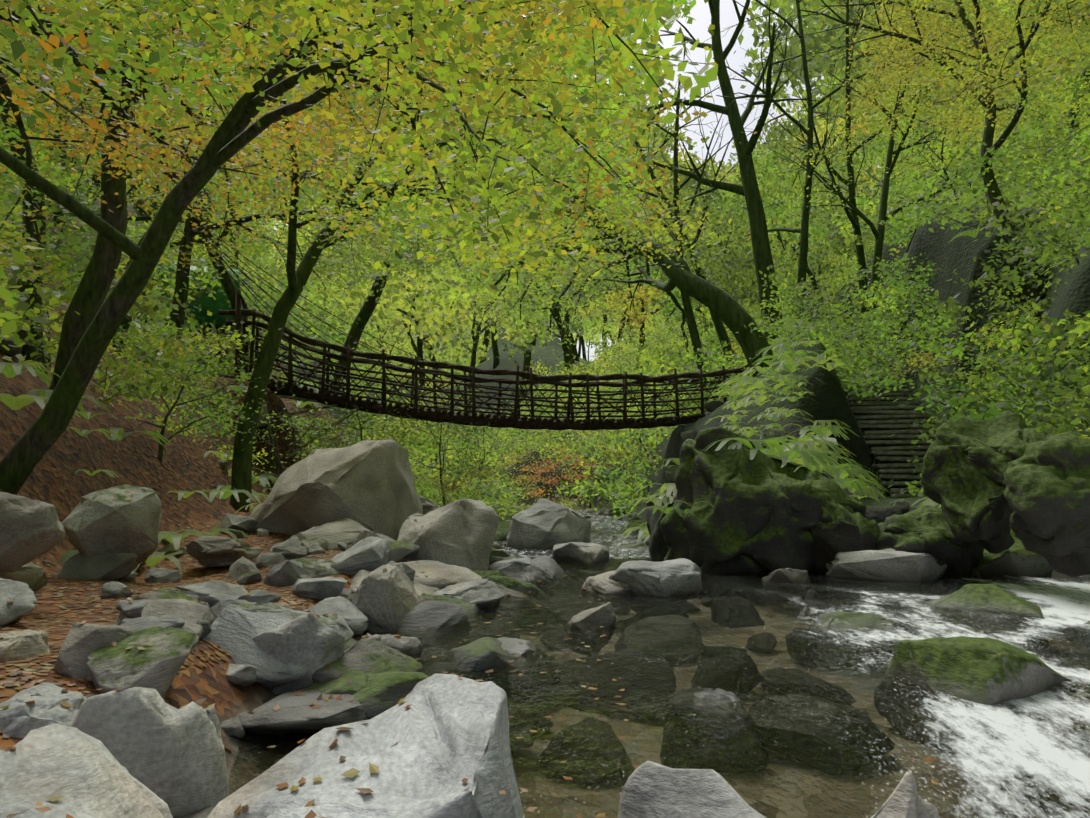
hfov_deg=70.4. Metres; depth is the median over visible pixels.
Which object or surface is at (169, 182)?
bush
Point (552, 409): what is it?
bush
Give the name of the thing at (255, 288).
bush
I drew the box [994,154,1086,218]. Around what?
bush
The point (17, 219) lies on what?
bush
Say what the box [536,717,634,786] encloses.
rock
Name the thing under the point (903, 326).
bush
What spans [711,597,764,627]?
rock
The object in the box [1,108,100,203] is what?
bush
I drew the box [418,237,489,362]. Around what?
tree
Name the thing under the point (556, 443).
bush
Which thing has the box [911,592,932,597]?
rock
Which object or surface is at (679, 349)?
bush
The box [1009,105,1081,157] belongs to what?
bush
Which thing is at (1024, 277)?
bush
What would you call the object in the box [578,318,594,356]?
tree
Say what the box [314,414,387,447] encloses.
bush
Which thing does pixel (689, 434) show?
rock
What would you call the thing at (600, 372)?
bush
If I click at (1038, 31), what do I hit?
tree
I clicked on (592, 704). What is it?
rock
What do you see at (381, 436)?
bush
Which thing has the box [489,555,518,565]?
rock
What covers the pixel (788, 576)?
rock
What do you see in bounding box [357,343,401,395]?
bush
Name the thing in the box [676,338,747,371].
bush
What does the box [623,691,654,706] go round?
rock
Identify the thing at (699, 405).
bush
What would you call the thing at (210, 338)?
bush
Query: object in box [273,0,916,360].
sky
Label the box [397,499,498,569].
bank rock
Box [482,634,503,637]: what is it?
rock
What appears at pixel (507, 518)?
rock
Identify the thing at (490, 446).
shrub
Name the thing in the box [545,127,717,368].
tree
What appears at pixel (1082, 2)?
tree
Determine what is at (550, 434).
bush
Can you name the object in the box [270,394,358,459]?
bridge props
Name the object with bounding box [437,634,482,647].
rock
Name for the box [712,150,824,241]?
tree
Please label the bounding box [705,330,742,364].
bush
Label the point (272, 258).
bush
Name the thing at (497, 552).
rock
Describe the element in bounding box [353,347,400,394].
bush
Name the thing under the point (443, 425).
shrub
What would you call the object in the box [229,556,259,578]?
rock
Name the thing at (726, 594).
rock
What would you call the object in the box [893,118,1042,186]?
bush
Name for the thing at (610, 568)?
rock
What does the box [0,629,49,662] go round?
bank rock
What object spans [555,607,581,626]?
rock
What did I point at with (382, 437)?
bush
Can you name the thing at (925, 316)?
bush
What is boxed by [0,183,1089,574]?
fern tufts
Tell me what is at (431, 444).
bush
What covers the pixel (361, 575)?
rock
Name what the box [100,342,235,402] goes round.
bush
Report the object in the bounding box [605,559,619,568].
rock
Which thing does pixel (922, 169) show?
bush
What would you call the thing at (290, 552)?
rock
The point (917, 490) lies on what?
bush
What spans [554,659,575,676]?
rock
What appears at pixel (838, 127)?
tree
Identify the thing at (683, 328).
bush
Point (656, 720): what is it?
rock
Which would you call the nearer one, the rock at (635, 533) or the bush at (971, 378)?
the bush at (971, 378)
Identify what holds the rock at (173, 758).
on the terrain
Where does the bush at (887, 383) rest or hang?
on the terrain
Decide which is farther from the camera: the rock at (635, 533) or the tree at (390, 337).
the tree at (390, 337)
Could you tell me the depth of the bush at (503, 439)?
40.61 m
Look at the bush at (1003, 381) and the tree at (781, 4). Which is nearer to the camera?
the bush at (1003, 381)
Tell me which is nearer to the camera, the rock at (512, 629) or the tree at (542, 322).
the rock at (512, 629)
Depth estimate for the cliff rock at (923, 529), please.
12.68 m
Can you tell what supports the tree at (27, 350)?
on the terrain
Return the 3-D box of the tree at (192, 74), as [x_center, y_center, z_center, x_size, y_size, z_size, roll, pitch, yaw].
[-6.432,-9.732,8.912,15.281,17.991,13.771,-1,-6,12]
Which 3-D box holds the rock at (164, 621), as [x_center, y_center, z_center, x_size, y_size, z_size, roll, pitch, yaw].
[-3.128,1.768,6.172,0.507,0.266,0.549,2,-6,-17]
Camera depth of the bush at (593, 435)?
33.05 m
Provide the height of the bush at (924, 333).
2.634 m
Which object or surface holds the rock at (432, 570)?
on the terrain
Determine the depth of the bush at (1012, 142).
24.08 m
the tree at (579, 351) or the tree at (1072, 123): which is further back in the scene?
the tree at (579, 351)
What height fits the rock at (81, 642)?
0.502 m
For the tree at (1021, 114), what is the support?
on the terrain
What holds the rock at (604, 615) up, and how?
on the river water
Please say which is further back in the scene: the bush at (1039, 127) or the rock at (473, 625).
the bush at (1039, 127)
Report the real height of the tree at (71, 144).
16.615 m
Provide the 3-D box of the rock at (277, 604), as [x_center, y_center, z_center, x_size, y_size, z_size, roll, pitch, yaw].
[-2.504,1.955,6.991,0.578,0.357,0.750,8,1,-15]
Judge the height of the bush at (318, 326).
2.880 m
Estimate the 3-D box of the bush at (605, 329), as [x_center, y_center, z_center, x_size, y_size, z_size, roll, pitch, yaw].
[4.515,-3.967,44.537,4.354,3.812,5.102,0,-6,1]
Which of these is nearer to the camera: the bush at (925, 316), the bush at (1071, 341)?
the bush at (1071, 341)
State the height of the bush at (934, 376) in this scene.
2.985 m
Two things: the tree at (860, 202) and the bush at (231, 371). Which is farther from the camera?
the tree at (860, 202)
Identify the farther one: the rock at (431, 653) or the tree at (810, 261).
the tree at (810, 261)
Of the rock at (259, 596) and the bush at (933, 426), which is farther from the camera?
the bush at (933, 426)
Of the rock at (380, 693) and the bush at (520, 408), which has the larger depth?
the bush at (520, 408)
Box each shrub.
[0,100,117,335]
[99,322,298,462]
[201,382,359,490]
[280,377,438,488]
[359,375,484,477]
[380,384,508,508]
[435,406,551,502]
[485,449,549,510]
[515,448,599,512]
[539,429,618,510]
[557,358,668,456]
[580,324,668,413]
[836,254,939,358]
[865,286,1055,414]
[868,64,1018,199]
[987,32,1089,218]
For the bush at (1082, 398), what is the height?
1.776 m
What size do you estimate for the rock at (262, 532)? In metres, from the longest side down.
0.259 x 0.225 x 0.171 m
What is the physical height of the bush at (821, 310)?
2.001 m
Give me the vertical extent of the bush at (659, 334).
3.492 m
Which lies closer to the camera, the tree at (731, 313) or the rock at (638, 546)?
the rock at (638, 546)
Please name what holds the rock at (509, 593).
on the terrain
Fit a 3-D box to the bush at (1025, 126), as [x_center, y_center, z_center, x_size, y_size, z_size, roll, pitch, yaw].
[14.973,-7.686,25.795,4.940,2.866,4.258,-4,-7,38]
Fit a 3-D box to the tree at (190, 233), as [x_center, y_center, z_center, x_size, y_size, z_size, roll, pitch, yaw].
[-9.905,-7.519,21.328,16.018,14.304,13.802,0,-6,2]
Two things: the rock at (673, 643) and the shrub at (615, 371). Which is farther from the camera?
the shrub at (615, 371)
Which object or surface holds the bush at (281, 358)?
on the terrain
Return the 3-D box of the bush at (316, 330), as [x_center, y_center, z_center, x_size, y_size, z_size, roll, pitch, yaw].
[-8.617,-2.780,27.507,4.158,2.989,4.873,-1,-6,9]
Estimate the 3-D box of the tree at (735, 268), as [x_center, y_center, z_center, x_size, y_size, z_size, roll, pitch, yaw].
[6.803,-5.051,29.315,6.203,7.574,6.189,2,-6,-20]
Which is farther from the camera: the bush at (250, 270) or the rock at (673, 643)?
the bush at (250, 270)
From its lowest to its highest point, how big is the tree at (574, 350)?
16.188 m
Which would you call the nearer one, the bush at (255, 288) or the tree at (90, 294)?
the tree at (90, 294)
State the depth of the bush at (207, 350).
22.92 m
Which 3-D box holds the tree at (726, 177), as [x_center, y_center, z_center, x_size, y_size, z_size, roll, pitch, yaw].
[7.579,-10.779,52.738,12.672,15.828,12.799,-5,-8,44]
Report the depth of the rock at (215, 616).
7.17 m
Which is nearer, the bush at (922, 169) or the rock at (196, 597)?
the rock at (196, 597)
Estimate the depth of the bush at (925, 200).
21.39 m
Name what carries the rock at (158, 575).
on the terrain
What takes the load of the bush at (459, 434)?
on the terrain
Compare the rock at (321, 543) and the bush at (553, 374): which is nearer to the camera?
the rock at (321, 543)
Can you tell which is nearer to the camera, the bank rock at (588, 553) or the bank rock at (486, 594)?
the bank rock at (486, 594)
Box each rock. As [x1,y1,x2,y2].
[0,336,21,355]
[0,492,64,571]
[0,562,47,590]
[0,578,36,627]
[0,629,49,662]
[0,682,86,737]
[0,724,172,817]
[54,622,138,680]
[57,552,137,580]
[61,484,161,563]
[70,687,228,817]
[87,626,198,698]
[101,581,133,597]
[114,587,198,625]
[116,599,160,617]
[119,577,135,582]
[120,615,184,629]
[126,572,136,577]
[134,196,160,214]
[141,599,212,640]
[144,568,180,582]
[157,544,187,555]
[161,539,172,544]
[176,580,246,607]
[176,806,214,817]
[185,536,262,567]
[186,594,201,601]
[196,620,211,637]
[198,601,217,623]
[200,603,353,688]
[206,673,522,817]
[211,599,258,615]
[218,459,229,466]
[220,717,245,738]
[221,513,257,532]
[226,664,255,685]
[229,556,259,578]
[229,583,247,592]
[230,530,243,537]
[236,687,368,740]
[237,571,261,583]
[237,589,280,604]
[238,405,267,426]
[252,439,422,540]
[252,613,344,694]
[255,552,286,567]
[257,528,268,535]
[260,473,278,484]
[263,560,310,585]
[269,537,300,552]
[270,602,290,608]
[271,546,308,559]
[290,518,369,550]
[291,558,340,577]
[291,577,346,598]
[298,384,318,401]
[300,545,324,555]
[300,574,310,578]
[301,537,328,550]
[304,596,367,637]
[306,668,368,694]
[312,639,421,682]
[330,536,390,575]
[337,542,348,550]
[338,588,352,597]
[344,638,356,649]
[348,564,421,629]
[350,570,438,595]
[351,530,406,562]
[352,671,428,718]
[361,634,422,660]
[364,601,470,648]
[387,540,419,562]
[392,562,415,580]
[396,560,481,589]
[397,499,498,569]
[418,651,447,663]
[419,496,438,508]
[419,594,483,621]
[422,648,448,668]
[422,662,455,675]
[423,505,439,513]
[431,655,446,662]
[434,579,504,617]
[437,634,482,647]
[443,637,546,703]
[450,618,510,640]
[468,619,477,630]
[471,570,501,578]
[477,617,505,623]
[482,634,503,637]
[484,621,519,638]
[487,575,554,623]
[488,558,560,594]
[489,504,518,520]
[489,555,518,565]
[490,549,510,556]
[492,542,503,549]
[493,610,514,623]
[494,519,510,544]
[496,584,559,629]
[497,637,555,683]
[506,498,590,557]
[507,696,519,703]
[507,699,545,749]
[515,552,537,558]
[521,701,552,736]
[532,556,581,596]
[536,682,561,708]
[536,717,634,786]
[540,628,564,648]
[549,597,581,610]
[552,542,609,572]
[552,590,601,611]
[553,644,675,710]
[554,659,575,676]
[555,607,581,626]
[565,602,615,655]
[570,569,603,583]
[579,571,630,608]
[581,508,600,517]
[589,518,597,529]
[590,529,611,545]
[590,537,608,548]
[594,515,605,524]
[595,520,622,533]
[596,509,609,520]
[599,700,632,719]
[604,566,615,571]
[605,533,617,540]
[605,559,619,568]
[607,506,627,521]
[607,522,625,532]
[609,558,701,612]
[613,608,629,612]
[614,543,650,564]
[614,615,704,666]
[616,513,638,525]
[616,620,626,627]
[618,539,644,547]
[618,761,939,817]
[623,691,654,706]
[625,523,645,538]
[625,606,688,627]
[627,516,641,522]
[629,702,664,724]
[631,529,644,541]
[645,537,649,545]
[646,490,666,505]
[646,491,673,561]
[660,688,768,772]
[665,465,678,480]
[677,602,700,612]
[680,429,696,440]
[690,653,761,694]
[699,590,740,595]
[701,597,713,606]
[701,646,747,657]
[704,400,725,411]
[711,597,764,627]
[745,632,776,653]
[747,589,779,605]
[749,692,894,775]
[759,428,787,439]
[760,667,785,693]
[762,568,808,599]
[762,668,856,704]
[785,628,859,670]
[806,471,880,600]
[808,435,838,453]
[808,611,908,666]
[813,598,853,617]
[825,548,947,598]
[847,602,858,609]
[855,708,871,720]
[874,636,1081,757]
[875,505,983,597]
[890,499,909,509]
[890,714,917,739]
[891,622,915,656]
[894,584,1049,657]
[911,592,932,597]
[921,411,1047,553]
[933,581,979,596]
[972,539,1053,595]
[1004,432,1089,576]
[1050,570,1089,587]
[1074,621,1089,651]
[1085,682,1089,698]
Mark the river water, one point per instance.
(1021, 739)
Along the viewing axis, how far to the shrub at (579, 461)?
32.76 m
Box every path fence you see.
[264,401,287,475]
[866,170,970,371]
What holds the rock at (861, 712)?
on the terrain
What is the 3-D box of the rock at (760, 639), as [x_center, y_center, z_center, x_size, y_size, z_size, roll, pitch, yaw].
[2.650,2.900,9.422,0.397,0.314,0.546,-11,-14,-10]
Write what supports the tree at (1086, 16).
on the terrain
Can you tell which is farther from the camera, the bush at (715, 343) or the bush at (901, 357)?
the bush at (715, 343)
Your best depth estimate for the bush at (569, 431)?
34.69 m
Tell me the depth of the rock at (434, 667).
6.97 m
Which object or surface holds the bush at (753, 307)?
on the terrain
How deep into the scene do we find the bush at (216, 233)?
28.10 m
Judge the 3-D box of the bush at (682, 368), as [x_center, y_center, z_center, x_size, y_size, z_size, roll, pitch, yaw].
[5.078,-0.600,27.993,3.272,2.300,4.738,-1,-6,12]
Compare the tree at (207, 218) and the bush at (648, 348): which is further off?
the bush at (648, 348)
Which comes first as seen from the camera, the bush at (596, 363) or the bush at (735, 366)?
the bush at (735, 366)
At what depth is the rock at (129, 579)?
9.85 m
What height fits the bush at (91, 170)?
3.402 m
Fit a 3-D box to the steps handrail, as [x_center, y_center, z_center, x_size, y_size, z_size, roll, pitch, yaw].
[10.603,0.571,20.267,0.074,3.551,3.718,-1,-6,10]
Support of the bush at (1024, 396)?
on the terrain
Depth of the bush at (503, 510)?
24.65 m
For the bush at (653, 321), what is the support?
on the terrain
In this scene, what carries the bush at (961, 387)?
on the terrain
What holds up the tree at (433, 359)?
on the terrain
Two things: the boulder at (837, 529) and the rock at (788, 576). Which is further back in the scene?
the boulder at (837, 529)
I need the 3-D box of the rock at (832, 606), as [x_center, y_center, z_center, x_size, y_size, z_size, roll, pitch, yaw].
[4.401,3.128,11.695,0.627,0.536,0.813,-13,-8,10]
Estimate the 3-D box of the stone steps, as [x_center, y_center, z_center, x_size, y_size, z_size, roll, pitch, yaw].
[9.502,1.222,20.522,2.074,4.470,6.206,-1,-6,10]
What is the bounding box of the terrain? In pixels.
[0,192,1089,817]
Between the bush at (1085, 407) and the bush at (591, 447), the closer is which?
the bush at (1085, 407)
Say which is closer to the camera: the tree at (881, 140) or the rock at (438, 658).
the rock at (438, 658)
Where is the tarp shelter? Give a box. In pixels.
[157,263,240,329]
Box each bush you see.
[0,92,45,147]
[0,109,61,200]
[0,123,100,204]
[0,138,86,232]
[0,144,92,248]
[0,151,76,243]
[0,159,62,197]
[0,201,57,336]
[0,225,84,297]
[0,230,24,265]
[0,254,79,361]
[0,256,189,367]
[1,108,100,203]
[1,167,157,310]
[3,324,207,417]
[8,141,90,186]
[21,224,147,299]
[47,186,189,285]
[77,152,150,187]
[79,239,226,346]
[85,164,182,216]
[88,226,183,264]
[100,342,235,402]
[119,308,283,406]
[125,222,227,269]
[126,167,222,208]
[127,225,283,308]
[129,318,178,344]
[133,370,262,443]
[134,321,243,366]
[134,325,256,375]
[136,281,173,321]
[136,289,201,323]
[149,172,278,264]
[150,340,210,365]
[155,259,308,357]
[167,226,279,312]
[177,198,252,243]
[178,237,261,268]
[181,215,279,257]
[183,322,234,372]
[201,337,310,384]
[207,244,277,286]
[210,190,287,251]
[212,201,266,234]
[214,222,283,274]
[243,277,338,340]
[251,290,371,368]
[252,276,300,304]
[258,292,335,329]
[259,262,360,355]
[269,278,343,328]
[285,273,372,341]
[285,343,356,386]
[298,294,376,368]
[305,420,375,450]
[307,351,419,383]
[313,311,380,370]
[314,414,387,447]
[323,327,398,360]
[333,331,389,359]
[333,415,421,460]
[338,339,389,396]
[339,395,441,442]
[340,376,411,431]
[342,385,470,467]
[345,382,444,431]
[348,434,435,484]
[349,443,442,472]
[350,370,381,389]
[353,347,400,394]
[355,416,421,454]
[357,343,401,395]
[387,398,457,454]
[395,423,508,499]
[409,427,478,446]
[410,442,492,469]
[410,460,504,498]
[411,436,494,496]
[412,458,523,503]
[412,469,458,502]
[413,444,500,503]
[417,460,535,520]
[418,455,509,505]
[428,458,532,506]
[438,447,486,473]
[451,469,505,496]
[464,425,519,444]
[468,438,535,505]
[471,400,530,452]
[473,428,555,464]
[474,427,545,461]
[474,428,520,469]
[484,412,546,466]
[484,435,522,470]
[505,415,546,445]
[506,401,544,433]
[512,395,571,437]
[518,429,598,468]
[519,350,575,395]
[519,415,555,449]
[520,406,552,433]
[525,386,579,408]
[525,392,603,418]
[526,404,574,440]
[528,365,561,394]
[529,406,578,448]
[533,362,578,396]
[533,365,604,388]
[536,411,608,465]
[538,391,602,435]
[540,363,609,409]
[540,413,607,446]
[541,409,582,418]
[546,356,617,405]
[555,432,648,519]
[559,358,635,395]
[567,335,637,372]
[567,365,622,387]
[567,372,605,414]
[571,428,640,449]
[573,349,616,370]
[573,430,622,462]
[574,353,647,381]
[575,397,639,462]
[576,415,667,498]
[577,430,635,450]
[587,309,649,360]
[589,437,663,484]
[594,335,653,367]
[594,461,637,503]
[599,439,649,481]
[601,331,656,358]
[602,413,671,454]
[604,317,686,368]
[605,318,675,344]
[605,361,727,435]
[606,357,678,412]
[606,369,664,438]
[606,417,671,475]
[607,319,657,352]
[612,367,712,433]
[613,330,665,348]
[617,366,665,417]
[619,306,682,351]
[623,322,703,352]
[625,313,703,352]
[626,337,662,365]
[626,341,684,369]
[627,331,739,427]
[630,323,701,353]
[632,340,691,365]
[632,414,674,439]
[636,387,720,415]
[637,357,721,392]
[637,385,704,416]
[639,338,743,373]
[649,378,706,428]
[653,361,706,404]
[656,321,701,335]
[661,345,733,395]
[669,353,747,393]
[671,315,728,351]
[671,333,720,361]
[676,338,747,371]
[679,322,762,372]
[681,346,747,378]
[686,339,721,352]
[697,298,842,335]
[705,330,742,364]
[705,356,745,377]
[711,291,789,344]
[719,299,827,349]
[736,280,886,346]
[750,263,895,341]
[766,296,858,346]
[778,267,857,316]
[796,324,912,400]
[810,241,892,301]
[824,246,873,270]
[826,337,885,386]
[827,252,942,313]
[827,275,929,364]
[828,302,900,368]
[829,191,928,247]
[833,302,982,388]
[833,351,902,395]
[834,340,914,403]
[839,179,920,245]
[846,275,961,356]
[849,205,922,260]
[852,204,919,259]
[852,279,928,335]
[859,278,940,343]
[866,315,996,382]
[872,144,1074,227]
[882,412,962,450]
[887,136,1055,236]
[888,375,1085,498]
[889,134,978,201]
[890,104,1050,197]
[891,311,1089,458]
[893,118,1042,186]
[894,121,1058,233]
[897,310,1089,421]
[902,134,1064,225]
[907,127,1043,211]
[908,124,1049,190]
[911,133,970,196]
[918,357,1022,442]
[918,387,1089,496]
[919,307,1048,405]
[921,129,1020,184]
[921,158,1017,206]
[922,287,1048,390]
[942,117,1037,183]
[946,184,1089,321]
[946,337,1027,401]
[949,125,1089,281]
[952,190,1087,272]
[958,350,1021,402]
[960,106,1089,189]
[965,309,1089,412]
[967,353,1089,417]
[971,106,1089,196]
[971,339,1089,438]
[991,378,1089,437]
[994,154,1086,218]
[994,339,1089,406]
[996,212,1089,288]
[1007,162,1089,273]
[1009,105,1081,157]
[1009,340,1089,405]
[1011,107,1089,196]
[1017,167,1089,218]
[1021,365,1089,423]
[1025,158,1089,286]
[1028,143,1089,198]
[1031,121,1089,161]
[1032,171,1084,218]
[1032,349,1089,438]
[1033,162,1089,218]
[1035,391,1089,437]
[1036,181,1089,266]
[1044,372,1089,412]
[1047,387,1089,436]
[1050,122,1089,181]
[1056,198,1089,257]
[1073,155,1089,177]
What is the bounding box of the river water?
[229,505,1089,817]
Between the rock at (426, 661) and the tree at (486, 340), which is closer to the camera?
the rock at (426, 661)
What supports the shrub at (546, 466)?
on the terrain
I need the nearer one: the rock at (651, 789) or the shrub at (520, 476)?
the rock at (651, 789)
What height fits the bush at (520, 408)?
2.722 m
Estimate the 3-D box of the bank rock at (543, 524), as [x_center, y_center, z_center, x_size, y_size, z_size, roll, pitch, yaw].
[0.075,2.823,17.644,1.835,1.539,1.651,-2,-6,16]
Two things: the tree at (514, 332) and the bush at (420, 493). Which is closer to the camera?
the bush at (420, 493)
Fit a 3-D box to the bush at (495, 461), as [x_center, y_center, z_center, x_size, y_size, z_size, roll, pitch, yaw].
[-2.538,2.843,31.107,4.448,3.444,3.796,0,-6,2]
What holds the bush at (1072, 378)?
on the terrain
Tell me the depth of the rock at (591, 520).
27.66 m
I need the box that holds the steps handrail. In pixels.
[923,373,953,416]
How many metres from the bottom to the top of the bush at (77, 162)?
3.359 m
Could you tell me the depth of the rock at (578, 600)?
11.65 m
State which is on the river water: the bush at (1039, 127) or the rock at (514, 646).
the rock at (514, 646)
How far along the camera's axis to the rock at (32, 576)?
8.35 m
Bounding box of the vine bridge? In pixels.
[192,217,846,429]
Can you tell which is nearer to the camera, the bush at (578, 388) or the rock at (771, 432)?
the rock at (771, 432)
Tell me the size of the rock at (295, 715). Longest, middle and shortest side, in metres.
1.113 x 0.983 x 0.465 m
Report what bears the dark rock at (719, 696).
on the terrain
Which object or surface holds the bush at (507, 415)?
on the terrain
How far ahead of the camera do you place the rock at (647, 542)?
17.75 m
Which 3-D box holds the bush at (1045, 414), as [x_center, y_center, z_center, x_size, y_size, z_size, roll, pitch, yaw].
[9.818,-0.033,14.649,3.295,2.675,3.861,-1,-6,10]
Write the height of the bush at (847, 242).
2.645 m
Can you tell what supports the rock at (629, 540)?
on the terrain
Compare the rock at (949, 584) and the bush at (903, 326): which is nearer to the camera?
the rock at (949, 584)
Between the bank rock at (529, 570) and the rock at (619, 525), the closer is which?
the bank rock at (529, 570)
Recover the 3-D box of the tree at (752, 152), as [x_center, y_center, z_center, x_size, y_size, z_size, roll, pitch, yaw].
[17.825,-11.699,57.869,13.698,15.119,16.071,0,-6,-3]
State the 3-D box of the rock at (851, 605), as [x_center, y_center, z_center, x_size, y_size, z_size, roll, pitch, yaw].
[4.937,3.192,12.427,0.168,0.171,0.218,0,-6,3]
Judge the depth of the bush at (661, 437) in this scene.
26.96 m
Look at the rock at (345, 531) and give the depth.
12.49 m
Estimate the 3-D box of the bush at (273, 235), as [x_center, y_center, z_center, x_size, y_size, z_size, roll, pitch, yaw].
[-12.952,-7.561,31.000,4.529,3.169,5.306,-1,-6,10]
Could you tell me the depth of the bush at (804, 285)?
22.86 m
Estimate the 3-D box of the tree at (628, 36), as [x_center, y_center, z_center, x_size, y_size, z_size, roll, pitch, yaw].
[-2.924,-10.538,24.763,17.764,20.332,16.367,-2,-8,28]
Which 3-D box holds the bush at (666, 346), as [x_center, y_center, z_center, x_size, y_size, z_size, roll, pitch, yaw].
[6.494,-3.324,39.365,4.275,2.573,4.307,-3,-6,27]
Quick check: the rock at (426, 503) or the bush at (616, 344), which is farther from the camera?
the bush at (616, 344)
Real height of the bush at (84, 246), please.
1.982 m
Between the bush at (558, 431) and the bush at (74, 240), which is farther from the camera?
the bush at (558, 431)
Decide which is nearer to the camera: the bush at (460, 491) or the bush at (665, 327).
the bush at (460, 491)
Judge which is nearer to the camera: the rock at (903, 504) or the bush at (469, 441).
the rock at (903, 504)
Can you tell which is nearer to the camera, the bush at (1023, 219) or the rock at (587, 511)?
the bush at (1023, 219)
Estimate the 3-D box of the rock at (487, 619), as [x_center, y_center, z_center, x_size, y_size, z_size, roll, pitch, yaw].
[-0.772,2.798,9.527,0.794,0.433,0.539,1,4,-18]
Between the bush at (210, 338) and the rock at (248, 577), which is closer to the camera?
the rock at (248, 577)
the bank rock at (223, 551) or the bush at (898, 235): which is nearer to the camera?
the bank rock at (223, 551)
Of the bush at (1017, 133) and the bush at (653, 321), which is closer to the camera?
the bush at (1017, 133)
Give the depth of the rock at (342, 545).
12.29 m
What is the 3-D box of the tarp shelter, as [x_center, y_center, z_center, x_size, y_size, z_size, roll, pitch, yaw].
[-10.843,-3.551,24.230,2.462,1.926,1.622,3,-6,-27]
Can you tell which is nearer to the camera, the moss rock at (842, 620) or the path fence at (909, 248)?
the moss rock at (842, 620)
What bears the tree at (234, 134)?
on the terrain
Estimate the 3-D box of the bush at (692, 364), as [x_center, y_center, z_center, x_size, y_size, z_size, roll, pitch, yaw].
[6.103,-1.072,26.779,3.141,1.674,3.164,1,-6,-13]
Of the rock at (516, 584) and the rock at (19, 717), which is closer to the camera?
the rock at (19, 717)
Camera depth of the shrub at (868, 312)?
23.38 m
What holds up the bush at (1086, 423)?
on the terrain
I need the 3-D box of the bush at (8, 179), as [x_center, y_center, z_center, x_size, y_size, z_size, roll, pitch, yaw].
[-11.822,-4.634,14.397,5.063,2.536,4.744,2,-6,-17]
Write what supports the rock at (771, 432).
on the terrain
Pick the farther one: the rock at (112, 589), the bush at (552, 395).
the bush at (552, 395)
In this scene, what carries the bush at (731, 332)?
on the terrain
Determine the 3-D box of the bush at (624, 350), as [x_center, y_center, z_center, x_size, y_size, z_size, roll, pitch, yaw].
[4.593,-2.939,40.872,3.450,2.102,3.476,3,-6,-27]
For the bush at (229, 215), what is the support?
on the terrain
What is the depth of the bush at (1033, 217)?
19.11 m
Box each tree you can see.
[0,0,287,379]
[0,0,322,368]
[0,0,452,366]
[0,0,531,277]
[0,0,618,417]
[0,0,756,494]
[0,1,534,354]
[7,5,88,186]
[18,0,561,142]
[31,0,144,232]
[35,24,184,179]
[62,65,325,262]
[76,0,717,395]
[80,105,323,267]
[83,60,288,197]
[93,0,772,511]
[128,8,142,201]
[223,184,324,283]
[255,226,386,344]
[262,222,285,278]
[270,166,504,425]
[279,226,444,387]
[346,273,452,403]
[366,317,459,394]
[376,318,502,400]
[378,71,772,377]
[403,235,525,413]
[413,87,706,402]
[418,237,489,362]
[422,125,645,389]
[465,104,498,368]
[473,144,656,364]
[483,296,612,360]
[531,335,536,345]
[534,109,700,350]
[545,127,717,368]
[554,93,574,366]
[563,314,586,360]
[568,55,747,394]
[568,179,730,333]
[571,35,766,375]
[571,321,615,345]
[573,330,601,360]
[575,311,626,346]
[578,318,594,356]
[590,320,626,357]
[602,307,621,356]
[605,0,819,344]
[611,309,625,352]
[615,307,697,335]
[631,100,733,333]
[641,165,808,335]
[643,156,734,333]
[647,308,699,329]
[649,163,739,330]
[666,185,718,319]
[674,0,1038,319]
[685,142,849,318]
[696,188,840,310]
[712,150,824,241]
[717,132,830,182]
[718,117,878,302]
[733,0,1052,370]
[734,0,1088,209]
[747,0,1012,153]
[759,0,1017,318]
[760,0,1089,310]
[760,89,911,298]
[781,185,879,312]
[790,62,1065,154]
[820,170,925,294]
[852,15,1087,138]
[855,83,976,186]
[863,0,1089,121]
[909,16,1085,144]
[935,0,1089,158]
[982,0,1089,44]
[992,3,1089,144]
[1005,0,1089,27]
[1022,0,1087,34]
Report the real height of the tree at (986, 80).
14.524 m
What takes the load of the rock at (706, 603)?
on the terrain
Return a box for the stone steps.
[845,384,937,497]
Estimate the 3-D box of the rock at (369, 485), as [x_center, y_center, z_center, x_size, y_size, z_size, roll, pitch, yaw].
[-3.785,1.928,14.342,2.969,2.746,2.547,3,-6,-30]
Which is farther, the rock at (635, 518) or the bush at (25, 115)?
the rock at (635, 518)
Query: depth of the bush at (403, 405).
29.97 m
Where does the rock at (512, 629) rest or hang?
on the terrain
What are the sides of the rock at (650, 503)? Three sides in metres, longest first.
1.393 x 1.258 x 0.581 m
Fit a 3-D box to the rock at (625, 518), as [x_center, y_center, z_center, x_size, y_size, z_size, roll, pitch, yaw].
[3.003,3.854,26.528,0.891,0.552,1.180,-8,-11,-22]
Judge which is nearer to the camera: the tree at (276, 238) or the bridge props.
the bridge props
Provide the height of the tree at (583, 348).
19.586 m
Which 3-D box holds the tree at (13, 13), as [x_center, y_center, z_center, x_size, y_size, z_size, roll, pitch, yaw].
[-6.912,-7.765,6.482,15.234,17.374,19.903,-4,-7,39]
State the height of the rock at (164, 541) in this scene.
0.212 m
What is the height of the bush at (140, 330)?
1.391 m
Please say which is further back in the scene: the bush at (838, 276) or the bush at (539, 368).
the bush at (539, 368)
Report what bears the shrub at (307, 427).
on the terrain
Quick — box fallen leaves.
[0,438,938,817]
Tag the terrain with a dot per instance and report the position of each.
(58, 482)
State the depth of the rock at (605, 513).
29.49 m
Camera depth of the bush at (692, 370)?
26.68 m
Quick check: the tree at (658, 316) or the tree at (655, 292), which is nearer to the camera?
the tree at (655, 292)
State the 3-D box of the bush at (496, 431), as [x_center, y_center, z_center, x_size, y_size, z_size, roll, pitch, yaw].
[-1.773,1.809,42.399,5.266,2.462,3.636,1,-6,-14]

